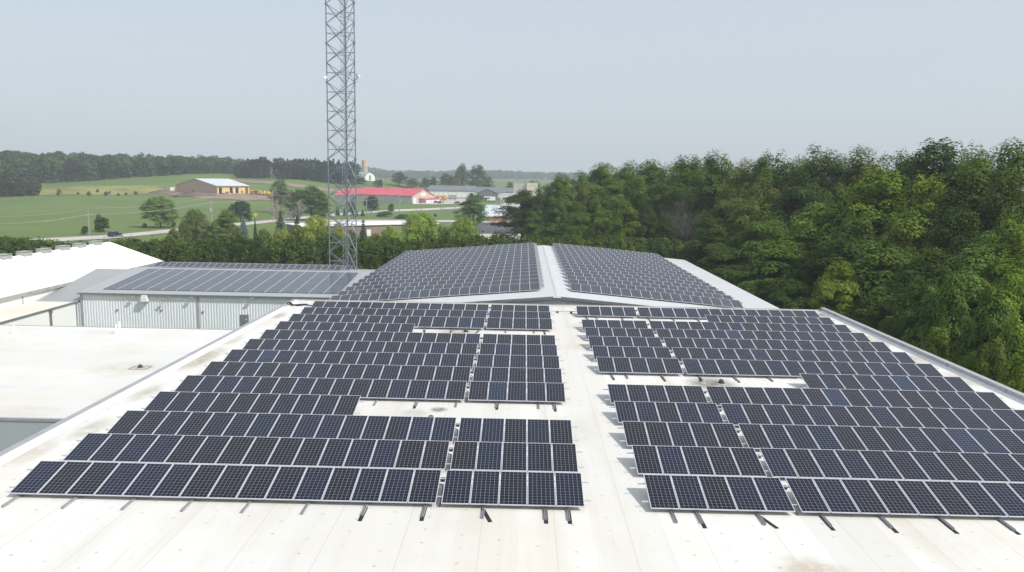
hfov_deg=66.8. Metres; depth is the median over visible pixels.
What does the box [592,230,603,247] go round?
tree
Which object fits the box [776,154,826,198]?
tree
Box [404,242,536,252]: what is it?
solar panel row
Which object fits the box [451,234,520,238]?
concrete apron
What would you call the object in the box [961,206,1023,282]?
tree
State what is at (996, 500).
solar panel row
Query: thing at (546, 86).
sky
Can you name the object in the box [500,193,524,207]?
white block building
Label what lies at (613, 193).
tree
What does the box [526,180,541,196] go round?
tree
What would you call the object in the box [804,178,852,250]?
tree
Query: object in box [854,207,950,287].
tree
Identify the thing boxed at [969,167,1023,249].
tree
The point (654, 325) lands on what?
solar panel row
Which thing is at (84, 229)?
tree
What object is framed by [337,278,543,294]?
solar panel row
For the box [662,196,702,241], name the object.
dead tree
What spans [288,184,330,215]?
tree
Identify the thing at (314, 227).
tree
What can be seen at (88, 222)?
power pole
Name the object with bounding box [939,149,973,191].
tree
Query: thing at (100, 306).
metal workshop
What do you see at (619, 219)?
tree
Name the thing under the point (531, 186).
cream block building
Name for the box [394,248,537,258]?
solar panel row
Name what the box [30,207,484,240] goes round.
road
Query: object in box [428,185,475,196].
grey workshop
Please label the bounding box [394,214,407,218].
tree
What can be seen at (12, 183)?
thicket
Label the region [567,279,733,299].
solar panel row
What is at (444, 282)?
solar panel row
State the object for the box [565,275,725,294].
solar panel row
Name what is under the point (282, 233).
tree
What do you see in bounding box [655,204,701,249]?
dead tree
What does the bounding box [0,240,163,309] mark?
white barn
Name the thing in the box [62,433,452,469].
solar panel row
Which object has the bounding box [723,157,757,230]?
tree
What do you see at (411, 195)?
red roofed building
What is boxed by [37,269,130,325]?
lean to
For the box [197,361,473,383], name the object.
solar panel row
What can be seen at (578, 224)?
tree
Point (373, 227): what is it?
flat roofed building
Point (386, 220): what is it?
street
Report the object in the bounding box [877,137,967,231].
tree
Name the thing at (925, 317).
tree
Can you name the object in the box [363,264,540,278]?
solar panel row
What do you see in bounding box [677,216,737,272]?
tree
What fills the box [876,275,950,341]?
tree
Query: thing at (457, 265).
solar panel row
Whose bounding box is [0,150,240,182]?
woodland
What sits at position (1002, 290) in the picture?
tree
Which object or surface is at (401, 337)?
solar panel row
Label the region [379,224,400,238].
tree
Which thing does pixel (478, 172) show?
tree
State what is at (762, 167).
tree
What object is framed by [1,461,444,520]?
solar panel row
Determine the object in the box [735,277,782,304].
tree
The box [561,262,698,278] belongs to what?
solar panel row
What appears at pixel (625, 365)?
solar panel row
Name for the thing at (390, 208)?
tree
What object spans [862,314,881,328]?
tree
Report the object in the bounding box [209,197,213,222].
power pole
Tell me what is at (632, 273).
solar panel row
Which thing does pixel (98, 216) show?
tree
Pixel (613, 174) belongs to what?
tree
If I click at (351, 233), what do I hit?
tree
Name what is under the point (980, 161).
tree
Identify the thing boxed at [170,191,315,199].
dirt yard
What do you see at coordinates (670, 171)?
tree
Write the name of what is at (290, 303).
cable bundle
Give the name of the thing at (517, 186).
tall block building
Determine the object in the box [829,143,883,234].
tree
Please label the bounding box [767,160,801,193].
tree
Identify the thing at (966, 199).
tree
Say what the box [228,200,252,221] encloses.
tree
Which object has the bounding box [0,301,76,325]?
link building
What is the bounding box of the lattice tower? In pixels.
[324,0,359,269]
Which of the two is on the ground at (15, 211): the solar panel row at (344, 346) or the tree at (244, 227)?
the tree at (244, 227)
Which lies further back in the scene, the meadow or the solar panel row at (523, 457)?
the meadow
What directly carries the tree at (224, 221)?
on the ground at (15, 211)
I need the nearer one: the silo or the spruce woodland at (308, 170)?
the spruce woodland at (308, 170)
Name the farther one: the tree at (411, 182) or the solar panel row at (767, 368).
the tree at (411, 182)
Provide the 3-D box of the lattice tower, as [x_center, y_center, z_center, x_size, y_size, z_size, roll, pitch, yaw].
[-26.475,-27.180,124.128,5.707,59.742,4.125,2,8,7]
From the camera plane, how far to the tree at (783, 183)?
137.66 m
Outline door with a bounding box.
[240,315,248,326]
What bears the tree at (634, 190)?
on the ground at (15, 211)
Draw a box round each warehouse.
[0,299,1023,571]
[475,187,512,197]
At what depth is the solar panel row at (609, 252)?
119.34 m
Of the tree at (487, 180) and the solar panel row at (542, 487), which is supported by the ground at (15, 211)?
the tree at (487, 180)
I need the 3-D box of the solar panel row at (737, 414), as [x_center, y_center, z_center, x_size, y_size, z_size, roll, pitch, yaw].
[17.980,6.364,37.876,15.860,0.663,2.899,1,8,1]
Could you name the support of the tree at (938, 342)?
on the ground at (15, 211)
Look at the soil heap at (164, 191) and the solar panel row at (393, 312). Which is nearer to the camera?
the solar panel row at (393, 312)
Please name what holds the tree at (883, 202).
on the ground at (15, 211)
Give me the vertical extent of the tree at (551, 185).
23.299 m
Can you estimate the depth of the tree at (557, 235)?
132.83 m
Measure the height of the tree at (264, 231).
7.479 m
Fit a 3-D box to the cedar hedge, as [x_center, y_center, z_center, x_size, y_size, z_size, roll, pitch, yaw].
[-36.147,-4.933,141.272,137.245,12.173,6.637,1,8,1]
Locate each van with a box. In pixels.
[448,195,456,198]
[487,197,494,201]
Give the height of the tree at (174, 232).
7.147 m
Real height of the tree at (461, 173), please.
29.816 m
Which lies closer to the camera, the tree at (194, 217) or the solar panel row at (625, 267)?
the solar panel row at (625, 267)
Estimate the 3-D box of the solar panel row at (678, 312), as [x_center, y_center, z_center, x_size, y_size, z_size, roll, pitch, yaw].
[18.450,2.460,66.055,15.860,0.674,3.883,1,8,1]
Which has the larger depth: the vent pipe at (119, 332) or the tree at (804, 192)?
the tree at (804, 192)
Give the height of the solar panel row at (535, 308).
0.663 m
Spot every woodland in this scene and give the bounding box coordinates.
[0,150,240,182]
[232,156,362,185]
[359,167,593,179]
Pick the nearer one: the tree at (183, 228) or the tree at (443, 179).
the tree at (183, 228)
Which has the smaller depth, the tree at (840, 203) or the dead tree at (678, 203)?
the tree at (840, 203)
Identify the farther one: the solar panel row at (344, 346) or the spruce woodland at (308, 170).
the spruce woodland at (308, 170)
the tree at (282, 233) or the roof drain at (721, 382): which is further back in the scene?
the tree at (282, 233)
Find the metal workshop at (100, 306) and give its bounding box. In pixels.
[77,267,374,328]
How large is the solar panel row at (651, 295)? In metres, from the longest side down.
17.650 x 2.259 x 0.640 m
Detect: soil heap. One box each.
[148,189,175,193]
[173,192,217,195]
[195,196,221,198]
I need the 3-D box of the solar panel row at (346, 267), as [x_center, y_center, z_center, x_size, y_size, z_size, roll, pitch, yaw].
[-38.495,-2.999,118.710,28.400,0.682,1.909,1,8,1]
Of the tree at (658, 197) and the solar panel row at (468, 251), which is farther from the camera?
the tree at (658, 197)
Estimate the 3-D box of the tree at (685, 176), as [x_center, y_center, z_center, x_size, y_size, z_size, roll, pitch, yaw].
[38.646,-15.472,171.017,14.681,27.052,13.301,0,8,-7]
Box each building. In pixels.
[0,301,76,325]
[0,325,234,451]
[175,178,250,193]
[285,221,438,236]
[353,187,439,203]
[482,205,511,220]
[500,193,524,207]
[513,183,525,193]
[527,182,537,194]
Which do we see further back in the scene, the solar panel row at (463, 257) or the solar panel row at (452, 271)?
the solar panel row at (463, 257)
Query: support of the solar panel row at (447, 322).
on the warehouse at (616, 525)
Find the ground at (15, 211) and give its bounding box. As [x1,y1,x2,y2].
[0,173,1023,257]
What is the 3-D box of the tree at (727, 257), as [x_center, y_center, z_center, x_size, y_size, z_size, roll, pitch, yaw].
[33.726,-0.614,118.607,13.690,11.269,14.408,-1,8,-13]
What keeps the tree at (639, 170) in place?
on the ground at (15, 211)
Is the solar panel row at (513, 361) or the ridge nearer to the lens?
the solar panel row at (513, 361)
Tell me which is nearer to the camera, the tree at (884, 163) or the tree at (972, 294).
the tree at (972, 294)
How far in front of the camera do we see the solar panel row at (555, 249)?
116.09 m
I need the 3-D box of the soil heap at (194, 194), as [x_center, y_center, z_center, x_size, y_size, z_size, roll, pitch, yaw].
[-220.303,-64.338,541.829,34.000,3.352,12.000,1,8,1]
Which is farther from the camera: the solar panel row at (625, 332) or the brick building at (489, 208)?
the brick building at (489, 208)
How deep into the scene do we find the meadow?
574.18 m
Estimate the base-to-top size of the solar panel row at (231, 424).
0.663 m
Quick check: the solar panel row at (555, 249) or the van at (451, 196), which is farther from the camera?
the van at (451, 196)
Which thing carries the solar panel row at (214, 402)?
on the warehouse at (616, 525)
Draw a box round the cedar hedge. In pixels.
[0,230,686,268]
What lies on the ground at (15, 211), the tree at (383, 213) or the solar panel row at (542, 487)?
the tree at (383, 213)
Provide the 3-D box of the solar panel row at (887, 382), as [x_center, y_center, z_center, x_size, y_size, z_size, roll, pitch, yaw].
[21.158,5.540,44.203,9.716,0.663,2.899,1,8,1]
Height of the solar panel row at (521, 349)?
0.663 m
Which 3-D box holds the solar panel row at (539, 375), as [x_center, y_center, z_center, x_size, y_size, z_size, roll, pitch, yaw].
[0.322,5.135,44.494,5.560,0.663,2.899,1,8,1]
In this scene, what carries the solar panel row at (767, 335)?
on the warehouse at (616, 525)
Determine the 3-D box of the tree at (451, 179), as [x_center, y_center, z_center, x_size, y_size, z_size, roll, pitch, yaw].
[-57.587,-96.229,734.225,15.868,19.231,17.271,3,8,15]
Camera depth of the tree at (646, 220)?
150.29 m
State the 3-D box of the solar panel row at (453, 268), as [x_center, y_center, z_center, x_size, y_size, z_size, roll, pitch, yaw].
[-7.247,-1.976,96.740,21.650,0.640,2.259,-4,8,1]
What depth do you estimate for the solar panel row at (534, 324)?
59.94 m
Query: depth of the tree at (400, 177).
752.39 m
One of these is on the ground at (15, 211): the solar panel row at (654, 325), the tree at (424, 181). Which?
the tree at (424, 181)
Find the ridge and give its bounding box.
[190,154,273,172]
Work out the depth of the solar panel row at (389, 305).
66.82 m
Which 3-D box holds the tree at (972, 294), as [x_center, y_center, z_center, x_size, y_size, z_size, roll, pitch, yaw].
[38.355,5.382,65.662,9.709,14.227,8.920,2,8,7]
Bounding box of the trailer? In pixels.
[435,195,446,199]
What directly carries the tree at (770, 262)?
on the ground at (15, 211)
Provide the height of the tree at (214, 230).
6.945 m
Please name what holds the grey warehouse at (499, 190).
on the ground at (15, 211)
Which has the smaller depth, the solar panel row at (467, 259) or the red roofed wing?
the solar panel row at (467, 259)
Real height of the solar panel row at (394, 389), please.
0.674 m
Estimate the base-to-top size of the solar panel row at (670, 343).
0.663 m
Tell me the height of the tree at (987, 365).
11.061 m
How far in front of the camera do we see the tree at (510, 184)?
682.83 m
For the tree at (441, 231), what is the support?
on the ground at (15, 211)
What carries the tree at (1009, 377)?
on the ground at (15, 211)
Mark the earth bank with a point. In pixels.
(290, 184)
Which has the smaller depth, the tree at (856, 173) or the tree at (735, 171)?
the tree at (856, 173)
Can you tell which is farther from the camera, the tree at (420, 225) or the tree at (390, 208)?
the tree at (390, 208)
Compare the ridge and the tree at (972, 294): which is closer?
the tree at (972, 294)
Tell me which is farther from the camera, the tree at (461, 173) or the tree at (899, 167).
the tree at (461, 173)
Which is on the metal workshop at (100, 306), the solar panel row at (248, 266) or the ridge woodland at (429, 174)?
the solar panel row at (248, 266)
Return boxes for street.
[284,220,512,222]
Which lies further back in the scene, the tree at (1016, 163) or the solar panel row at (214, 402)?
the tree at (1016, 163)
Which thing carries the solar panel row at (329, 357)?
on the warehouse at (616, 525)
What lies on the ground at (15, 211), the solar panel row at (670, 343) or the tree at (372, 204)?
the tree at (372, 204)
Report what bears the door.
in the metal workshop at (100, 306)
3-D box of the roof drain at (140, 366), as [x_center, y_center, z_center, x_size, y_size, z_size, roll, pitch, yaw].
[-28.706,6.189,59.908,1.442,0.247,1.273,1,8,1]
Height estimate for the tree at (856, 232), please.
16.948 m
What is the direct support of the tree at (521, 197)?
on the ground at (15, 211)
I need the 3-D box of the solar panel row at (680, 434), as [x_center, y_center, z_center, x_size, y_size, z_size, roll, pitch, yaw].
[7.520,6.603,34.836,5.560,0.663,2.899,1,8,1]
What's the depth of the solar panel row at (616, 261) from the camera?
106.39 m
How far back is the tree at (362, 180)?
728.45 m
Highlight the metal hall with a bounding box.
[329,245,779,308]
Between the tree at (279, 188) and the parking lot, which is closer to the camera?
the parking lot
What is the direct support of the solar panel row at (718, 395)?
on the warehouse at (616, 525)
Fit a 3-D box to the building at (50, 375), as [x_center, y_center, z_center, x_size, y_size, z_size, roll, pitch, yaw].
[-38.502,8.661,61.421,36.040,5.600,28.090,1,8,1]
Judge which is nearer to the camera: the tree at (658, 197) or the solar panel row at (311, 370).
the solar panel row at (311, 370)
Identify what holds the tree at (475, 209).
on the ground at (15, 211)
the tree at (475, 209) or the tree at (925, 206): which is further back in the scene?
the tree at (475, 209)
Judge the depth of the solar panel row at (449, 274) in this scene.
90.53 m
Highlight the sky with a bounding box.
[0,0,1023,187]
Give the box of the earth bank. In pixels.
[222,178,340,191]
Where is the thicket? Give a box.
[0,167,41,196]
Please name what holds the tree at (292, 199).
on the ground at (15, 211)
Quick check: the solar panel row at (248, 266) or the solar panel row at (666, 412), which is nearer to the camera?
the solar panel row at (666, 412)
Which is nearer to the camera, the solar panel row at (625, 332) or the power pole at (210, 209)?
the solar panel row at (625, 332)
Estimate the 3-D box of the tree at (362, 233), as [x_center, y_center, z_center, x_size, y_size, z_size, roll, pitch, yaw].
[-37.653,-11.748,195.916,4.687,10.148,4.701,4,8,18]
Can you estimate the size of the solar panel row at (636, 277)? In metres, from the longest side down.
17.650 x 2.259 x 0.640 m
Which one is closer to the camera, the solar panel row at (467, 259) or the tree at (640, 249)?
the solar panel row at (467, 259)
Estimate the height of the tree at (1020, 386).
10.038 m
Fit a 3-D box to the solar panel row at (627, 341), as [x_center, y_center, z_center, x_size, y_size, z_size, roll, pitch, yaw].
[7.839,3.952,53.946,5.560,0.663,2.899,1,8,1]
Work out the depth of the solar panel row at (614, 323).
60.15 m
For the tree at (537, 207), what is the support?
on the ground at (15, 211)
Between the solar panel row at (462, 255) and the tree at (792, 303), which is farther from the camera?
the solar panel row at (462, 255)
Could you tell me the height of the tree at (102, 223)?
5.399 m
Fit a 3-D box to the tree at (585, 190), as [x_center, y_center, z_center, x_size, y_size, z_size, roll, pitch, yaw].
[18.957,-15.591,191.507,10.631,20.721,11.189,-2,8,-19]
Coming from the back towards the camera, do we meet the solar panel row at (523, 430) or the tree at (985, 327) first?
the tree at (985, 327)
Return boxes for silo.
[362,160,367,171]
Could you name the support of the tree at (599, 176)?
on the ground at (15, 211)
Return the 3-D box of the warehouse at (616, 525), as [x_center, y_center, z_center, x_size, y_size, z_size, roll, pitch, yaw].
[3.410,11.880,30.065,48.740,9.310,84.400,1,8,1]
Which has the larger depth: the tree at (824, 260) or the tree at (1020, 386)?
the tree at (824, 260)
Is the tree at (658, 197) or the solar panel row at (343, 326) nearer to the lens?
the solar panel row at (343, 326)
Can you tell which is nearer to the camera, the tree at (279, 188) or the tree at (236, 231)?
the tree at (236, 231)
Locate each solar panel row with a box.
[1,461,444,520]
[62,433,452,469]
[105,410,459,441]
[141,391,363,414]
[152,262,342,270]
[171,375,469,408]
[190,262,352,270]
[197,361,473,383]
[223,349,476,369]
[243,339,479,357]
[259,329,482,346]
[275,321,417,333]
[288,314,486,332]
[300,307,488,319]
[310,301,490,312]
[329,282,543,300]
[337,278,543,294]
[345,274,542,290]
[352,271,541,285]
[358,267,541,281]
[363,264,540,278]
[368,262,539,274]
[373,259,539,271]
[378,256,539,268]
[383,254,538,265]
[387,252,538,263]
[392,250,537,260]
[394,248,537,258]
[399,246,537,256]
[402,244,536,254]
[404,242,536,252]
[437,470,590,523]
[446,441,583,472]
[454,417,578,443]
[466,381,569,411]
[472,367,566,385]
[475,354,563,370]
[476,343,561,358]
[480,334,558,346]
[485,318,554,334]
[489,311,553,320]
[490,304,552,313]
[553,243,656,254]
[553,245,660,256]
[553,246,665,259]
[554,248,669,261]
[555,250,674,263]
[557,252,678,266]
[557,254,682,269]
[558,257,688,272]
[560,259,693,275]
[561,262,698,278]
[561,265,704,282]
[563,268,711,285]
[564,271,717,289]
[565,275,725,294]
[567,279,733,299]
[570,283,744,307]
[576,306,638,319]
[578,319,648,330]
[581,327,656,338]
[585,336,662,349]
[588,346,672,360]
[593,357,684,381]
[603,384,709,403]
[610,401,723,423]
[617,421,745,447]
[627,445,768,476]
[636,307,819,321]
[638,474,798,528]
[649,321,851,332]
[655,329,870,341]
[661,337,891,351]
[670,347,915,363]
[680,358,947,382]
[703,386,1014,409]
[705,315,834,324]
[719,403,1023,429]
[736,424,1023,453]
[757,448,1023,482]
[784,478,1023,534]
[797,374,978,391]
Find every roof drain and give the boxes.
[127,364,151,369]
[716,379,726,384]
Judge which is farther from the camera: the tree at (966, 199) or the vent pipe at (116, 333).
the tree at (966, 199)
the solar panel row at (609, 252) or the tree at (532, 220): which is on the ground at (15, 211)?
the tree at (532, 220)
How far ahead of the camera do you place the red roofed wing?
576.88 m
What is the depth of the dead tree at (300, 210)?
273.97 m
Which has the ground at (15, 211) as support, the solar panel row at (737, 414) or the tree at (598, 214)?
the tree at (598, 214)
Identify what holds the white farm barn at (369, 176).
on the ground at (15, 211)
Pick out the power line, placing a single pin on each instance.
(166, 209)
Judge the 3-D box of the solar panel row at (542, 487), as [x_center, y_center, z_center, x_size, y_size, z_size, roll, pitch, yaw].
[0.048,7.414,28.100,5.560,0.674,3.847,1,8,1]
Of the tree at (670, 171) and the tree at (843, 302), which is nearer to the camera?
the tree at (843, 302)
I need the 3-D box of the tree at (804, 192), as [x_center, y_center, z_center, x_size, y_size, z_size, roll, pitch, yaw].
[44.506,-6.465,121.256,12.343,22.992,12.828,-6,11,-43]
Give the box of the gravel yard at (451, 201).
[413,198,470,203]
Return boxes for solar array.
[103,269,357,293]
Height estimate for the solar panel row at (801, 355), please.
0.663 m
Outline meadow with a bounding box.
[38,185,162,194]
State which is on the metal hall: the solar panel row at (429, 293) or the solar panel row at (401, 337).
the solar panel row at (429, 293)
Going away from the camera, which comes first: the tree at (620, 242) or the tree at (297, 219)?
the tree at (620, 242)
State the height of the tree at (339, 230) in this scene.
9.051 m
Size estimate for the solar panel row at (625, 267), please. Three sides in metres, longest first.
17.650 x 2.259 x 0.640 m
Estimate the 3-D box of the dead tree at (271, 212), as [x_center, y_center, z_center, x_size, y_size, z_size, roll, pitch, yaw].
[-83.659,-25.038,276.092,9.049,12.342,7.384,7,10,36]
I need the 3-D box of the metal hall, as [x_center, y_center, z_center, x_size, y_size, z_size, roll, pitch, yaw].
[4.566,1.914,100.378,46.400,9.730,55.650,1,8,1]
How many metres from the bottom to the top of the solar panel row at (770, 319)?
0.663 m
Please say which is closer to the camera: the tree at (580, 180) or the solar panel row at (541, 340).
the solar panel row at (541, 340)
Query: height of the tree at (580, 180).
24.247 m
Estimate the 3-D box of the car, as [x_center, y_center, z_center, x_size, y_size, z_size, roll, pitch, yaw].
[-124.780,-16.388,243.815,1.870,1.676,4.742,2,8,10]
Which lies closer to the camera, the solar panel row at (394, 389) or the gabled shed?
the solar panel row at (394, 389)
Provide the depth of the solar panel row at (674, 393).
40.86 m
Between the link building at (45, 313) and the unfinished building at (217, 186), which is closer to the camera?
the link building at (45, 313)
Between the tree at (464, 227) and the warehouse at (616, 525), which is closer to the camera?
the warehouse at (616, 525)
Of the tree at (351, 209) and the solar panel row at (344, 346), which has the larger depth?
the tree at (351, 209)
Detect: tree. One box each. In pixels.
[81,226,87,233]
[94,213,102,229]
[94,217,110,231]
[139,196,178,227]
[166,228,183,242]
[178,221,193,241]
[179,208,207,240]
[194,220,211,239]
[205,222,219,239]
[211,208,240,238]
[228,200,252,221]
[229,227,245,238]
[240,215,248,236]
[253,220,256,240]
[258,228,270,235]
[266,199,289,224]
[267,179,292,211]
[271,227,294,239]
[275,211,285,231]
[284,188,309,214]
[287,200,307,222]
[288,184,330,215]
[288,225,309,239]
[293,215,299,232]
[302,214,328,240]
[309,191,331,217]
[315,224,338,241]
[333,221,344,238]
[346,229,358,240]
[349,201,354,215]
[356,178,368,183]
[358,220,367,239]
[363,195,379,212]
[375,211,393,216]
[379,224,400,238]
[387,204,394,212]
[391,172,407,185]
[394,210,441,242]
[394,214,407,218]
[405,178,420,187]
[420,177,430,189]
[430,177,436,184]
[432,225,450,239]
[437,173,447,185]
[442,215,479,238]
[443,175,458,185]
[454,163,470,185]
[454,193,490,224]
[467,164,487,186]
[481,176,495,186]
[484,189,541,239]
[506,182,512,187]
[518,210,543,239]
[523,185,554,237]
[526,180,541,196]
[533,231,539,245]
[539,196,573,240]
[541,175,580,237]
[545,172,571,206]
[554,228,559,242]
[565,205,591,239]
[567,169,590,208]
[568,180,599,234]
[570,231,582,245]
[576,162,622,225]
[581,195,616,241]
[589,177,635,238]
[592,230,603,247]
[594,167,621,196]
[603,160,640,202]
[605,199,641,239]
[612,231,627,249]
[616,174,654,239]
[619,164,652,192]
[623,159,665,237]
[631,204,661,240]
[637,238,646,251]
[639,179,682,238]
[645,162,705,211]
[653,214,685,242]
[655,162,681,218]
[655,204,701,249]
[656,244,667,257]
[658,198,698,241]
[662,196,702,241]
[665,153,711,250]
[675,250,695,259]
[677,149,736,243]
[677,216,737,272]
[680,162,722,213]
[691,188,748,254]
[699,161,748,214]
[700,245,770,284]
[718,210,789,296]
[721,237,826,297]
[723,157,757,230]
[725,181,790,264]
[734,148,794,243]
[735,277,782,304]
[755,171,827,249]
[766,282,823,309]
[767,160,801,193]
[771,200,836,289]
[773,144,852,220]
[773,231,887,317]
[776,154,813,215]
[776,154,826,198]
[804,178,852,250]
[807,261,867,320]
[808,237,931,317]
[816,216,883,291]
[821,166,919,270]
[822,154,856,191]
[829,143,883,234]
[847,282,914,331]
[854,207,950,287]
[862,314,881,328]
[865,146,918,232]
[866,151,897,188]
[873,246,967,317]
[875,169,969,258]
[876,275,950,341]
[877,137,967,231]
[887,307,915,341]
[902,285,942,350]
[909,267,990,356]
[913,163,1006,257]
[915,238,1019,324]
[920,206,995,283]
[923,325,951,358]
[924,269,973,362]
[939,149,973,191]
[941,139,994,210]
[944,315,984,365]
[956,287,1010,362]
[959,349,978,372]
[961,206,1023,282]
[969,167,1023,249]
[969,268,1023,358]
[971,336,1008,380]
[972,137,1023,232]
[975,149,1021,189]
[990,240,1023,323]
[995,309,1023,364]
[996,341,1023,389]
[1016,363,1023,392]
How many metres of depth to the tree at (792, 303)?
87.13 m
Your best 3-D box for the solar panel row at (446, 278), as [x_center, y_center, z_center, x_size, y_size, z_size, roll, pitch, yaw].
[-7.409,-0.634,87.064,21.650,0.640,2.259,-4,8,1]
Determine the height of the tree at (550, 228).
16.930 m
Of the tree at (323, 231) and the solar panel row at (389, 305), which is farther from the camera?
the tree at (323, 231)
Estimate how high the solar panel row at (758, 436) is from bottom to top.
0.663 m
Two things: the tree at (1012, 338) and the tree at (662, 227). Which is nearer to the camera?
the tree at (1012, 338)
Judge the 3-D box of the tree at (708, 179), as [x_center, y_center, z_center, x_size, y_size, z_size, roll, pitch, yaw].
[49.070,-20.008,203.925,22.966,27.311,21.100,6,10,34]
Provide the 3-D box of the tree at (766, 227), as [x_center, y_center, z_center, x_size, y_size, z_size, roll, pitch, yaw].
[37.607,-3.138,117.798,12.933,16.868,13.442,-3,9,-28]
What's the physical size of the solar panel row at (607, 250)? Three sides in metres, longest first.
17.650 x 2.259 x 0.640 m
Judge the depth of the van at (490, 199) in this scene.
585.69 m
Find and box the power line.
[0,190,389,223]
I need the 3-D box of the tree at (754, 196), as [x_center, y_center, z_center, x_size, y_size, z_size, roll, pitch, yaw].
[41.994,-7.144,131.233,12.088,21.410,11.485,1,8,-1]
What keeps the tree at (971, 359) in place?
on the ground at (15, 211)
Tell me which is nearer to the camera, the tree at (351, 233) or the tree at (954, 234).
the tree at (954, 234)
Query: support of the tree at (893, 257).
on the ground at (15, 211)
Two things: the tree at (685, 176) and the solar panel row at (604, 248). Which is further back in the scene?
the tree at (685, 176)
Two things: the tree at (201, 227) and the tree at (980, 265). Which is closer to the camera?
the tree at (980, 265)
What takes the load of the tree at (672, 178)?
on the ground at (15, 211)
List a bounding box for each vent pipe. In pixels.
[113,324,119,334]
[118,321,122,333]
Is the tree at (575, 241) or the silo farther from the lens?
the silo
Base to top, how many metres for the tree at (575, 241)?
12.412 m
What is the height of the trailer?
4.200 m
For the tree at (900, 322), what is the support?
on the ground at (15, 211)
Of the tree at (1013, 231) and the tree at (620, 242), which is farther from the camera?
the tree at (620, 242)
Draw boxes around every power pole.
[87,208,91,234]
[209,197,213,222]
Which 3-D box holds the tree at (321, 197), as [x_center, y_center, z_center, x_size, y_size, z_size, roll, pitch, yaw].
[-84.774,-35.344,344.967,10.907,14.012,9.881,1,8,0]
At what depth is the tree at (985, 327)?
57.18 m
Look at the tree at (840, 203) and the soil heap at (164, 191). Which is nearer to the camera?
the tree at (840, 203)
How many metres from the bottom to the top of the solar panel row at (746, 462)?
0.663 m
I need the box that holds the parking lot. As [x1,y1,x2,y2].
[470,223,519,232]
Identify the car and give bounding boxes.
[107,231,122,236]
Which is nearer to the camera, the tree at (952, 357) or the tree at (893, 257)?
the tree at (952, 357)
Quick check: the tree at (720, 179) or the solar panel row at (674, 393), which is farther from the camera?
the tree at (720, 179)
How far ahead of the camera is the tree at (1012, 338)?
54.91 m
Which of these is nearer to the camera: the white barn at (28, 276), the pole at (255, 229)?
the white barn at (28, 276)
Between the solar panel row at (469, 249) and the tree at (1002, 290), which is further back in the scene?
the solar panel row at (469, 249)
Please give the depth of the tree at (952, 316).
61.77 m
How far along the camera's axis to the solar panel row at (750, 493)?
27.95 m
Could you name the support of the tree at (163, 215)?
on the ground at (15, 211)
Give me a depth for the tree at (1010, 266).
66.13 m
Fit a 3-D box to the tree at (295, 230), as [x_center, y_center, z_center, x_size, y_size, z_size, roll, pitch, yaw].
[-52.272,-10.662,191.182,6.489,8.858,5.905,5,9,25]
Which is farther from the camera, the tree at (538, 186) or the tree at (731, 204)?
the tree at (538, 186)
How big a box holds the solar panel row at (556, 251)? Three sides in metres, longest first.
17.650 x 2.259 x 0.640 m
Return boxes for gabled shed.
[477,189,497,199]
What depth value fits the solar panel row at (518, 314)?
63.46 m
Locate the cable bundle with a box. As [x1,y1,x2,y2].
[286,302,311,305]
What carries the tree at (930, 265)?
on the ground at (15, 211)
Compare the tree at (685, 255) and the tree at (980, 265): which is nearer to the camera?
the tree at (980, 265)
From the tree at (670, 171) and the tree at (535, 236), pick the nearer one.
the tree at (535, 236)
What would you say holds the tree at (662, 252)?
on the ground at (15, 211)
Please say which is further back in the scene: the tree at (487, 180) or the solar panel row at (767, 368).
the tree at (487, 180)
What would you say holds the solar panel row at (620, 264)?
on the metal hall
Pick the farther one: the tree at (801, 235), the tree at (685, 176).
the tree at (685, 176)
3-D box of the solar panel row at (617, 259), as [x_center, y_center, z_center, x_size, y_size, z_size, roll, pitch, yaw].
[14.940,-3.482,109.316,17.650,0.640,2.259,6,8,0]
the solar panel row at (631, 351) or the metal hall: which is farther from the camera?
the metal hall
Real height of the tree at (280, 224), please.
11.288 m
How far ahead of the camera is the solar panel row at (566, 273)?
86.98 m
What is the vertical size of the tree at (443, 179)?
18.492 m
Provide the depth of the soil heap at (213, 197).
527.25 m
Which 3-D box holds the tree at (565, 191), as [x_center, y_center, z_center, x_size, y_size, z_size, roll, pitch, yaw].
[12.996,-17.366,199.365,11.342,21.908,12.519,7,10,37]
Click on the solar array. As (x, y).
(242, 281)
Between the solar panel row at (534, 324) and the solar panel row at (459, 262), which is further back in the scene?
the solar panel row at (459, 262)
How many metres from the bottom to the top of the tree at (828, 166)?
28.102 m
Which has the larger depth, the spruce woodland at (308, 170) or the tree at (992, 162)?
the spruce woodland at (308, 170)
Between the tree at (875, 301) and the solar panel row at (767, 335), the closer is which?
the solar panel row at (767, 335)
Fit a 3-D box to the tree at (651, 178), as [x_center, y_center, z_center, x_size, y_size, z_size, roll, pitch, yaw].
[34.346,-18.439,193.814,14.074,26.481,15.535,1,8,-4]
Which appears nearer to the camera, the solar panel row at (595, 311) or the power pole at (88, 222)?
the solar panel row at (595, 311)
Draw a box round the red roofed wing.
[335,188,359,202]
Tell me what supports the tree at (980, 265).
on the ground at (15, 211)
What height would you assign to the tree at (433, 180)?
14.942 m
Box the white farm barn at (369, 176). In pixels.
[356,172,375,180]
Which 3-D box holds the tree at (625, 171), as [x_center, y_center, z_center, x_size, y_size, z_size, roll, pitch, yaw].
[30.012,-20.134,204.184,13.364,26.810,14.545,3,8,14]
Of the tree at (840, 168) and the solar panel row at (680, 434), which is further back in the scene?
the tree at (840, 168)
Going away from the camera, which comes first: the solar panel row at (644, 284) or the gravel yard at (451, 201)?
the solar panel row at (644, 284)
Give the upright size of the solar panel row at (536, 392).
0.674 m

